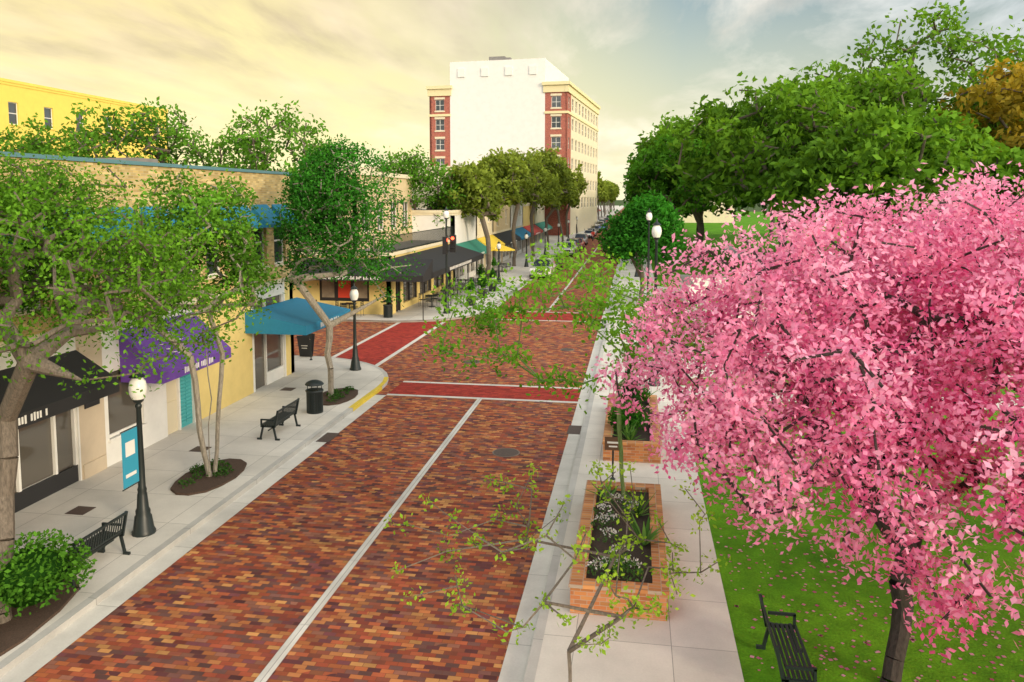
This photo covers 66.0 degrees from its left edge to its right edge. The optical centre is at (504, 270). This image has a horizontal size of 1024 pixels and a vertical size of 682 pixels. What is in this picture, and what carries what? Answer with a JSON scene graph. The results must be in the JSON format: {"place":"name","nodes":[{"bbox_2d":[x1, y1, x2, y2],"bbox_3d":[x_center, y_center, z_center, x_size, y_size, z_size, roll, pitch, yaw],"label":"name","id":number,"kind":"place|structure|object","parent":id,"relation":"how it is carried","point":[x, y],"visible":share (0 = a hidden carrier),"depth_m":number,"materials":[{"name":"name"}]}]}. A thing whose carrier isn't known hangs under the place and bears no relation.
{"place":"outdoors","nodes":[
{"label":"outdoors","id":0,"kind":"place"},
{"bbox_2d":[0,356,388,677],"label":"pavement","id":1,"kind":"structure","parent":0,"point":[170,459],"depth_m":19.80,"materials":[{"name":"concrete"}]},
{"bbox_2d":[68,511,130,589],"bbox_3d":[-7.913,5.280,14.993,0.700,0.900,1.500,1,5,9],"label":"bench","id":2,"kind":"object","parent":1,"relation":"on","point":[100,541],"visible":0.67,"depth_m":15.18,"materials":[{"name":"black metal"}]},
{"bbox_2d":[120,365,155,537],"bbox_3d":[-7.665,3.785,16.351,0.480,3.610,0.860,1,5,9],"label":"lamp post","id":3,"kind":"object","parent":1,"relation":"on","point":[133,462],"visible":0.91,"depth_m":16.42,"materials":[{"name":"black metal"}]},
{"bbox_2d":[0,151,349,512],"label":"shops","id":4,"kind":"structure","parent":1,"relation":"on","point":[66,438],"depth_m":21.61,"materials":[{"name":"paint"}]},
{"bbox_2d":[0,388,357,656],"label":"mulch beds","id":5,"kind":"object","parent":1,"relation":"on","point":[23,627],"visible":0.66,"depth_m":13.87,"materials":[{"name":"soil"}]},
{"bbox_2d":[0,528,97,619],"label":"bush","id":6,"kind":"object","parent":5,"relation":"on","point":[39,572],"visible":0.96,"depth_m":13.28,"materials":[{"name":"green plant"}]},
{"bbox_2d":[0,141,276,623],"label":"street tree","id":7,"kind":"object","parent":5,"relation":"in","point":[29,208],"visible":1,"depth_m":14.05,"materials":[{"name":"green plant"}]},
{"bbox_2d":[99,155,280,476],"bbox_3d":[-7.718,1.253,19.820,3.941,8.254,4.438,1,5,9],"label":"street tree","id":8,"kind":"object","parent":5,"relation":"in","point":[197,212],"visible":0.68,"depth_m":19.39,"materials":[{"name":"green plant"}]},
{"bbox_2d":[178,458,233,487],"bbox_3d":[-7.707,5.110,20.069,1.301,0.211,1.670,5,7,43],"label":"ground cover","id":9,"kind":"object","parent":5,"relation":"on","point":[226,468],"visible":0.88,"depth_m":20.09,"materials":[{"name":"green plant"}]},
{"bbox_2d":[326,386,353,401],"bbox_3d":[-5.949,4.374,28.045,0.834,0.222,2.030,1,5,9],"label":"ground cover","id":10,"kind":"object","parent":5,"relation":"on","point":[336,394],"visible":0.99,"depth_m":28.01,"materials":[{"name":"green plant"}]},
{"bbox_2d":[266,133,423,395],"bbox_3d":[-5.710,-0.107,28.133,5.296,9.434,4.701,-4,7,-38],"label":"street tree","id":11,"kind":"object","parent":5,"relation":"in","point":[327,189],"visible":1,"depth_m":26.97,"materials":[{"name":"green plant"}]},
{"bbox_2d":[257,398,300,440],"bbox_3d":[-6.796,4.472,23.793,0.700,0.900,1.500,1,5,9],"label":"bench","id":12,"kind":"object","parent":1,"relation":"on","point":[281,416],"visible":1,"depth_m":23.44,"materials":[{"name":"black metal"}]},
{"bbox_2d":[297,334,314,356],"bbox_3d":[-8.843,3.365,35.181,0.580,0.987,0.645,1,5,9],"label":"sign board","id":13,"kind":"object","parent":1,"relation":"on","point":[304,344],"visible":0.89,"depth_m":35.05,"materials":[{"name":"black paint"}]},
{"bbox_2d":[305,379,323,413],"bbox_3d":[-6.271,4.160,26.069,0.620,1.085,0.620,1,5,9],"label":"litter bin","id":14,"kind":"object","parent":1,"relation":"on","point":[314,400],"visible":1,"depth_m":25.87,"materials":[{"name":"black metal"}]},
{"bbox_2d":[350,283,360,370],"bbox_3d":[-6.146,2.311,32.393,0.480,3.610,0.480,1,5,9],"label":"lamp post","id":15,"kind":"object","parent":1,"relation":"on","point":[355,361],"visible":1,"depth_m":32.35,"materials":[{"name":"black metal"}]},
{"bbox_2d":[24,207,624,681],"bbox_3d":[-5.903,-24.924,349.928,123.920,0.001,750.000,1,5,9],"label":"road","id":16,"kind":"structure","parent":0,"point":[238,595],"depth_m":16.07,"materials":[{"name":"brick"}]},
{"bbox_2d":[0,112,85,156],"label":"street tree","id":17,"kind":"object","parent":16,"relation":"on","point":[35,143],"visible":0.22,"depth_m":50.87,"materials":[{"name":"green plant"}]},
{"bbox_2d":[49,96,223,166],"bbox_3d":[-22.759,-4.144,50.288,10.727,13.495,10.541,1,5,9],"label":"street tree","id":18,"kind":"object","parent":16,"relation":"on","point":[162,153],"visible":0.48,"depth_m":48.49,"materials":[{"name":"green plant"}]},
{"bbox_2d":[201,96,345,215],"bbox_3d":[-14.251,-3.963,48.997,9.276,13.381,10.067,1,5,9],"label":"street tree","id":19,"kind":"object","parent":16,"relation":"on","point":[245,144],"visible":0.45,"depth_m":47.39,"materials":[{"name":"green plant"}]},
{"bbox_2d":[0,209,622,681],"bbox_3d":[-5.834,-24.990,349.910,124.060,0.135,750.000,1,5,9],"label":"kerb strips","id":20,"kind":"object","parent":16,"relation":"on","point":[536,641],"visible":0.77,"depth_m":16.42,"materials":[{"name":"concrete"}]},
{"bbox_2d":[0,207,623,681],"bbox_3d":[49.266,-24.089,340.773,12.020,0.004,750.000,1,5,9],"label":"road markings","id":21,"kind":"object","parent":16,"relation":"on","point":[380,347],"visible":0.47,"depth_m":18.74,"materials":[{"name":"concrete"}]},
{"bbox_2d":[65,290,605,514],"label":"manhole covers","id":22,"kind":"object","parent":16,"relation":"on","point":[329,437],"visible":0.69,"depth_m":22.59,"materials":[{"name":"grey"}]},
{"bbox_2d":[529,256,555,278],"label":"white suv","id":23,"kind":"object","parent":16,"relation":"on","point":[537,263],"visible":0.51,"depth_m":70.84,"materials":[{"name":"white paint"}]},
{"bbox_2d":[559,240,577,254],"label":"white suv","id":24,"kind":"object","parent":16,"relation":"on","point":[569,247],"visible":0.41,"depth_m":97.55,"materials":[{"name":"white paint"}]},
{"bbox_2d":[566,238,580,251],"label":"car","id":25,"kind":"object","parent":16,"relation":"on","point":[577,240],"visible":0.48,"depth_m":105.07,"materials":[{"name":"grey paint"}]},
{"bbox_2d":[575,233,587,244],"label":"silver suv","id":26,"kind":"object","parent":16,"relation":"on","point":[581,235],"visible":0.6,"depth_m":120.47,"materials":[{"name":"grey paint"}]},
{"bbox_2d":[584,229,592,236],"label":"white sedan","id":27,"kind":"object","parent":16,"relation":"on","point":[588,232],"visible":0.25,"depth_m":140.71,"materials":[{"name":"white paint"}]},
{"bbox_2d":[298,165,460,180],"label":"beige block","id":28,"kind":"structure","parent":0,"point":[363,167],"depth_m":130.00,"materials":[{"name":"beige paint"}]},
{"bbox_2d":[344,206,623,322],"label":"pavement","id":29,"kind":"structure","parent":0,"point":[414,312],"depth_m":56.67,"materials":[{"name":"concrete"}]},
{"bbox_2d":[0,78,168,162],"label":"yellow block","id":30,"kind":"structure","parent":29,"relation":"on","point":[19,100],"depth_m":64.88,"materials":[{"name":"paint"}]},
{"bbox_2d":[335,300,363,315],"bbox_3d":[-9.320,2.295,47.481,1.492,0.880,1.492,-3,6,-30],"label":"cafe set","id":31,"kind":"object","parent":29,"relation":"on","point":[349,303],"visible":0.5,"depth_m":47.35,"materials":[{"name":"metal"}]},
{"bbox_2d":[266,170,483,320],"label":"cafe building","id":32,"kind":"structure","parent":29,"relation":"on","point":[431,257],"depth_m":50.82,"materials":[{"name":"yellow paint"}]},
{"bbox_2d":[383,299,392,317],"bbox_3d":[-6.903,2.258,46.768,0.620,1.085,0.620,1,5,9],"label":"trash can","id":33,"kind":"object","parent":29,"relation":"on","point":[387,310],"visible":0.94,"depth_m":46.58,"materials":[{"name":"black metal"}]},
{"bbox_2d":[372,144,466,233],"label":"street tree","id":34,"kind":"object","parent":29,"relation":"on","point":[420,178],"visible":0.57,"depth_m":64.63,"materials":[{"name":"green plant"}]},
{"bbox_2d":[418,292,444,307],"bbox_3d":[-4.717,1.938,51.361,1.492,0.880,1.492,-4,6,-35],"label":"outdoor table set","id":35,"kind":"object","parent":29,"relation":"on","point":[431,296],"visible":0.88,"depth_m":51.27,"materials":[{"name":"black metal"}]},
{"bbox_2d":[433,287,457,300],"bbox_3d":[-4.043,1.680,54.177,1.492,0.880,1.492,4,7,37],"label":"outdoor table set","id":36,"kind":"object","parent":29,"relation":"on","point":[443,291],"visible":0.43,"depth_m":54.02,"materials":[{"name":"black metal"}]},
{"bbox_2d":[442,207,455,313],"bbox_3d":[-3.380,-0.608,48.038,0.830,6.560,0.710,1,5,9],"label":"signal pole","id":37,"kind":"object","parent":29,"relation":"on","point":[445,250],"visible":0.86,"depth_m":47.89,"materials":[{"name":"black metal"}]},
{"bbox_2d":[412,209,485,283],"bbox_3d":[-15.509,-2.583,70.028,27.344,6.470,9.140,1,5,9],"label":"shop row","id":38,"kind":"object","parent":29,"relation":"on","point":[464,230],"visible":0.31,"depth_m":64.75,"materials":[{"name":"white paint"}]},
{"bbox_2d":[441,282,464,295],"bbox_3d":[-3.714,1.388,57.353,1.492,0.880,1.492,2,6,20],"label":"outdoor table set","id":39,"kind":"object","parent":29,"relation":"on","point":[453,287],"visible":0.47,"depth_m":57.20,"materials":[{"name":"black metal"}]},
{"bbox_2d":[412,182,504,269],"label":"shop row","id":40,"kind":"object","parent":29,"relation":"on","point":[480,237],"visible":0.18,"depth_m":74.78,"materials":[{"name":"beige paint"}]},
{"bbox_2d":[455,277,475,289],"bbox_3d":[-2.991,1.046,61.069,1.492,0.880,1.492,-1,5,-13],"label":"outdoor table set","id":41,"kind":"object","parent":29,"relation":"on","point":[458,280],"visible":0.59,"depth_m":60.87,"materials":[{"name":"black metal"}]},
{"bbox_2d":[428,159,503,278],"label":"tree","id":42,"kind":"object","parent":29,"relation":"on","point":[482,194],"visible":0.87,"depth_m":66.04,"materials":[{"name":"green plant"}]},
{"bbox_2d":[466,296,475,305],"bbox_3d":[-2.185,2.024,51.964,0.575,0.600,0.575,1,5,9],"label":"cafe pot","id":43,"kind":"object","parent":29,"relation":"on","point":[470,301],"visible":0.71,"depth_m":51.72,"materials":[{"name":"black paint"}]},
{"bbox_2d":[466,278,475,289],"bbox_3d":[-2.185,0.895,51.879,0.642,0.849,0.697,1,5,9],"label":"potted plant","id":44,"kind":"object","parent":43,"relation":"on","point":[471,286],"visible":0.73,"depth_m":51.75,"materials":[{"name":"green plant"}]},
{"bbox_2d":[416,182,530,257],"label":"shop row","id":45,"kind":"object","parent":29,"relation":"on","point":[520,231],"visible":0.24,"depth_m":98.26,"materials":[{"name":"white paint"}]},
{"bbox_2d":[476,264,485,276],"bbox_3d":[-1.899,-0.013,63.946,0.823,1.195,0.840,1,5,9],"label":"potted plant","id":46,"kind":"object","parent":29,"relation":"on","point":[480,270],"visible":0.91,"depth_m":63.81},
{"bbox_2d":[477,272,487,288],"bbox_3d":[-1.513,0.742,55.811,0.820,1.181,0.807,1,5,9],"label":"shrub","id":47,"kind":"object","parent":29,"relation":"on","point":[483,284],"visible":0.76,"depth_m":55.67,"materials":[{"name":"plant"}]},
{"bbox_2d":[489,283,496,291],"bbox_3d":[-0.870,1.302,59.822,0.575,0.600,0.575,1,5,9],"label":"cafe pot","id":48,"kind":"object","parent":29,"relation":"on","point":[491,287],"visible":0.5,"depth_m":59.56,"materials":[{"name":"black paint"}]},
{"bbox_2d":[488,268,495,277],"bbox_3d":[-0.915,0.181,59.739,0.700,0.854,0.762,1,5,9],"label":"shrub","id":49,"kind":"object","parent":48,"relation":"on","point":[492,272],"visible":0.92,"depth_m":59.62,"materials":[{"name":"green plant"}]},
{"bbox_2d":[497,242,500,281],"bbox_3d":[-0.443,-0.654,64.661,0.480,3.610,0.480,1,5,9],"label":"lamp post","id":50,"kind":"object","parent":29,"relation":"on","point":[498,248],"visible":0.92,"depth_m":64.60,"materials":[{"name":"black metal"}]},
{"bbox_2d":[493,245,514,271],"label":"cafe set","id":51,"kind":"object","parent":29,"relation":"on","point":[504,248],"visible":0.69,"depth_m":75.11,"materials":[{"name":"fabric"}]},
{"bbox_2d":[477,146,536,265],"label":"tree","id":52,"kind":"object","parent":29,"relation":"on","point":[510,172],"visible":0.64,"depth_m":79.51,"materials":[{"name":"green plant"}]},
{"bbox_2d":[493,201,520,262],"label":"shop row","id":53,"kind":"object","parent":29,"relation":"on","point":[502,229],"visible":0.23,"depth_m":86.47,"materials":[{"name":"beige paint"}]},
{"bbox_2d":[426,56,600,235],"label":"tall block","id":54,"kind":"structure","parent":29,"relation":"on","point":[476,108],"depth_m":150.04,"materials":[{"name":"white paint"}]},
{"bbox_2d":[499,147,551,256],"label":"tree","id":55,"kind":"object","parent":29,"relation":"on","point":[537,193],"visible":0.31,"depth_m":93.85,"materials":[{"name":"green plant"}]},
{"bbox_2d":[524,232,528,266],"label":"lamp post","id":56,"kind":"object","parent":29,"relation":"on","point":[526,260],"visible":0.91,"depth_m":80.81,"materials":[{"name":"black metal"}]},
{"bbox_2d":[523,203,542,251],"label":"shop row","id":57,"kind":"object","parent":29,"relation":"on","point":[527,207],"visible":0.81,"depth_m":106.25,"materials":[{"name":"yellow paint"}]},
{"bbox_2d":[523,163,563,247],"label":"tree","id":58,"kind":"object","parent":29,"relation":"on","point":[552,201],"visible":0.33,"depth_m":109.80,"materials":[{"name":"green plant"}]},
{"bbox_2d":[534,204,552,246],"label":"shop row","id":59,"kind":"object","parent":29,"relation":"on","point":[539,217],"visible":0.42,"depth_m":120.08,"materials":[{"name":"beige paint"}]},
{"bbox_2d":[543,226,546,254],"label":"lamp post","id":60,"kind":"object","parent":29,"relation":"on","point":[545,229],"visible":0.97,"depth_m":97.51,"materials":[{"name":"black metal"}]},
{"bbox_2d":[533,143,576,241],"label":"tree","id":61,"kind":"object","parent":29,"relation":"on","point":[551,160],"visible":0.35,"depth_m":124.71,"materials":[{"name":"green plant"}]},
{"bbox_2d":[558,171,580,236],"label":"tree","id":62,"kind":"object","parent":29,"relation":"on","point":[573,201],"visible":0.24,"depth_m":142.22,"materials":[{"name":"green plant"}]},
{"bbox_2d":[574,160,589,231],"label":"tree","id":63,"kind":"object","parent":29,"relation":"on","point":[581,184],"visible":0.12,"depth_m":158.61,"materials":[{"name":"green plant"}]},
{"bbox_2d":[597,179,601,197],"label":"tree","id":64,"kind":"object","parent":29,"relation":"on","point":[598,185],"visible":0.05,"depth_m":215.31,"materials":[{"name":"green plant"}]},
{"bbox_2d":[597,170,604,191],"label":"tree","id":65,"kind":"object","parent":29,"relation":"on","point":[602,185],"visible":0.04,"depth_m":232.15,"materials":[{"name":"green plant"}]},
{"bbox_2d":[597,190,607,217],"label":"tree","id":66,"kind":"object","parent":29,"relation":"on","point":[605,194],"visible":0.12,"depth_m":279.50,"materials":[{"name":"green plant"}]},
{"bbox_2d":[600,178,608,216],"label":"tree","id":67,"kind":"object","parent":29,"relation":"on","point":[606,188],"visible":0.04,"depth_m":296.57,"materials":[{"name":"green plant"}]},
{"bbox_2d":[604,182,613,214],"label":"tree","id":68,"kind":"object","parent":29,"relation":"on","point":[610,190],"visible":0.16,"depth_m":330.68,"materials":[{"name":"green plant"}]},
{"bbox_2d":[604,179,615,211],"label":"tree","id":69,"kind":"object","parent":29,"relation":"on","point":[613,195],"visible":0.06,"depth_m":362.76,"materials":[{"name":"green plant"}]},
{"bbox_2d":[607,190,613,213],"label":"tree","id":70,"kind":"object","parent":29,"relation":"on","point":[611,197],"visible":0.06,"depth_m":347.10,"materials":[{"name":"green plant"}]},
{"bbox_2d":[0,0,1023,199],"label":"sky","id":71,"kind":"structure","parent":0,"point":[364,68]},
{"bbox_2d":[392,200,830,381],"bbox_3d":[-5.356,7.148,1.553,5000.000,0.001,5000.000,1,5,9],"label":"ground","id":72,"kind":"structure","parent":0,"point":[750,209],"depth_m":654.93,"materials":[{"name":"plant"}]},
{"bbox_2d":[674,204,691,217],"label":"tree","id":73,"kind":"object","parent":72,"relation":"on","point":[686,214],"visible":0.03,"depth_m":103.65,"materials":[{"name":"green plant"}]},
{"bbox_2d":[534,257,743,681],"bbox_3d":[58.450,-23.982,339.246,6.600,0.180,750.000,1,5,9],"label":"pavement","id":74,"kind":"structure","parent":0,"point":[691,639],"depth_m":13.46,"materials":[{"name":"concrete"}]},
{"bbox_2d":[383,460,730,681],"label":"sapling","id":75,"kind":"object","parent":74,"relation":"on","point":[581,643],"visible":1,"depth_m":9.86,"materials":[{"name":"green plant"}]},
{"bbox_2d":[605,435,618,479],"bbox_3d":[2.732,4.700,19.827,0.420,1.150,0.140,1,5,9],"label":"park sign","id":76,"kind":"object","parent":74,"relation":"on","point":[611,443],"visible":0.86,"depth_m":19.77,"materials":[{"name":"brown metal"}]},
{"bbox_2d":[569,480,668,620],"bbox_3d":[2.339,5.388,15.782,1.680,0.520,5.050,1,5,9],"label":"planter","id":77,"kind":"object","parent":74,"relation":"on","point":[583,585],"visible":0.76,"depth_m":14.56,"materials":[{"name":"orange brick"}]},
{"bbox_2d":[585,479,664,582],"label":"planter plants","id":78,"kind":"object","parent":77,"relation":"in","point":[647,533],"visible":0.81,"depth_m":15.22,"materials":[{"name":"plant"}]},
{"bbox_2d":[422,233,721,495],"bbox_3d":[1.520,2.200,17.683,6.996,6.028,6.048,1,5,9],"label":"young green tree","id":79,"kind":"object","parent":78,"relation":"in","point":[550,380],"visible":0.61,"depth_m":16.81,"materials":[{"name":"green plant"}]},
{"bbox_2d":[602,393,661,463],"bbox_3d":[3.860,4.653,23.782,1.580,0.520,5.400,1,5,9],"label":"planter","id":80,"kind":"object","parent":74,"relation":"on","point":[634,451],"visible":0.56,"depth_m":21.27,"materials":[{"name":"orange brick"}]},
{"bbox_2d":[608,400,649,430],"bbox_3d":[3.548,4.147,22.577,1.238,0.820,1.601,1,5,9],"label":"planter shrub","id":81,"kind":"object","parent":80,"relation":"in","point":[635,416],"visible":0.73,"depth_m":22.24,"materials":[{"name":"green plant"}]},
{"bbox_2d":[609,388,660,440],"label":"planter plants","id":82,"kind":"object","parent":80,"relation":"in","point":[628,434],"visible":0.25,"depth_m":21.77,"materials":[{"name":"plant"}]},
{"bbox_2d":[621,339,642,405],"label":"cypress","id":83,"kind":"object","parent":82,"relation":"on","point":[633,396],"visible":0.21,"depth_m":24.27,"materials":[{"name":"green plant"}]},
{"bbox_2d":[622,380,650,400],"bbox_3d":[4.262,3.932,25.604,1.017,0.738,1.068,1,5,9],"label":"planter shrub","id":84,"kind":"object","parent":82,"relation":"in","point":[644,392],"visible":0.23,"depth_m":25.40,"materials":[{"name":"green plant"}]},
{"bbox_2d":[595,189,691,305],"bbox_3d":[9.067,-1.408,51.662,6.307,7.807,6.916,1,5,9],"label":"evergreen","id":85,"kind":"object","parent":74,"relation":"on","point":[625,234],"visible":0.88,"depth_m":49.84,"materials":[{"name":"green plant"}]},
{"bbox_2d":[646,208,651,300],"bbox_3d":[8.567,-0.452,46.883,0.480,6.460,0.480,1,5,9],"label":"lamp post","id":86,"kind":"object","parent":74,"relation":"on","point":[649,216],"visible":0.68,"depth_m":46.70,"materials":[{"name":"black metal"}]},
{"bbox_2d":[648,219,661,385],"bbox_3d":[5.701,1.214,29.575,0.555,6.310,0.478,5,7,44],"label":"lamp post","id":87,"kind":"object","parent":74,"relation":"on","point":[656,231],"visible":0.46,"depth_m":29.36,"materials":[{"name":"black metal"}]},
{"bbox_2d":[651,212,1023,681],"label":"park lawn","id":88,"kind":"structure","parent":0,"point":[747,611],"depth_m":14.41,"materials":[{"name":"plant"}]},
{"bbox_2d":[636,108,703,240],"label":"park oak","id":89,"kind":"object","parent":88,"relation":"on","point":[660,126],"depth_m":105.70,"materials":[{"name":"green plant"}]},
{"bbox_2d":[620,155,723,216],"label":"tree","id":90,"kind":"object","parent":88,"relation":"on","point":[632,191],"visible":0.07,"depth_m":92.30,"materials":[{"name":"green plant"}]},
{"bbox_2d":[626,131,721,265],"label":"tree","id":91,"kind":"object","parent":88,"relation":"on","point":[639,170],"visible":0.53,"depth_m":79.14,"materials":[{"name":"green plant"}]},
{"bbox_2d":[624,98,779,261],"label":"park oak","id":92,"kind":"object","parent":88,"relation":"on","point":[696,215],"visible":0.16,"depth_m":84.50,"materials":[{"name":"green plant"}]},
{"bbox_2d":[679,201,734,222],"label":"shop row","id":93,"kind":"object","parent":88,"relation":"on","point":[713,218],"visible":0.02,"depth_m":222.87,"materials":[{"name":"beige paint"}]},
{"bbox_2d":[680,274,859,370],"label":"low park walls","id":94,"kind":"structure","parent":88,"relation":"on","point":[691,282],"depth_m":56.89,"materials":[{"name":"white paint"}]},
{"bbox_2d":[769,213,774,236],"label":"trunk","id":95,"kind":"object","parent":88,"relation":"on","point":[773,221],"depth_m":143.65,"materials":[{"name":"green plant"}]},
{"bbox_2d":[661,67,899,260],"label":"park oak","id":96,"kind":"object","parent":88,"relation":"on","point":[732,175],"visible":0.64,"depth_m":65.25,"materials":[{"name":"green plant"}]},
{"bbox_2d":[756,594,816,681],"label":"park bench","id":97,"kind":"object","parent":88,"relation":"on","point":[789,628],"visible":1,"depth_m":11.59,"materials":[{"name":"black metal"}]},
{"bbox_2d":[703,56,896,181],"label":"park oak","id":98,"kind":"object","parent":88,"relation":"on","point":[832,67],"visible":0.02,"depth_m":87.80,"materials":[{"name":"green plant"}]},
{"bbox_2d":[591,161,1023,681],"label":"cherry blossom tree","id":99,"kind":"object","parent":88,"relation":"on","point":[977,304],"visible":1,"depth_m":9.32,"materials":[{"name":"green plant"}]},
{"bbox_2d":[682,246,1023,409],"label":"park paths","id":100,"kind":"structure","parent":88,"relation":"on","point":[739,256],"depth_m":32.16,"materials":[{"name":"concrete"}]},
{"bbox_2d":[708,480,1023,681],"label":"fallen petals","id":101,"kind":"object","parent":88,"relation":"on","point":[911,639],"visible":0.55,"depth_m":13.76,"materials":[{"name":"plant"}]},
{"bbox_2d":[761,96,974,251],"bbox_3d":[25.662,-5.070,56.704,13.776,14.289,13.493,1,5,9],"label":"park oak","id":102,"kind":"object","parent":88,"relation":"on","point":[842,163],"visible":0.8,"depth_m":53.55,"materials":[{"name":"green plant"}]},
{"bbox_2d":[747,53,1015,233],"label":"park oak","id":103,"kind":"object","parent":88,"relation":"on","point":[913,89],"visible":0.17,"depth_m":70.66,"materials":[{"name":"green plant"}]},
{"bbox_2d":[833,104,1000,242],"bbox_3d":[32.702,-6.013,64.648,13.984,14.695,15.496,3,6,26],"label":"park oak","id":104,"kind":"object","parent":88,"relation":"on","point":[984,142],"visible":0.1,"depth_m":60.05,"materials":[{"name":"green plant"}]},
{"bbox_2d":[829,0,1023,222],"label":"park oak","id":105,"kind":"object","parent":88,"relation":"on","point":[866,52],"visible":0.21,"depth_m":87.64,"materials":[{"name":"green plant"}]},
{"bbox_2d":[933,142,1023,230],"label":"park oak","id":106,"kind":"object","parent":88,"relation":"on","point":[1003,168],"visible":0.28,"depth_m":55.44,"materials":[{"name":"green plant"}]},
{"bbox_2d":[938,50,1023,160],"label":"tree","id":107,"kind":"object","parent":88,"relation":"on","point":[996,95],"visible":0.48,"depth_m":65.85,"materials":[{"name":"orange plant"}]},
{"bbox_2d":[990,112,1023,198],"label":"park oak","id":108,"kind":"object","parent":88,"relation":"on","point":[1016,142],"visible":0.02,"depth_m":75.81,"materials":[{"name":"green plant"}]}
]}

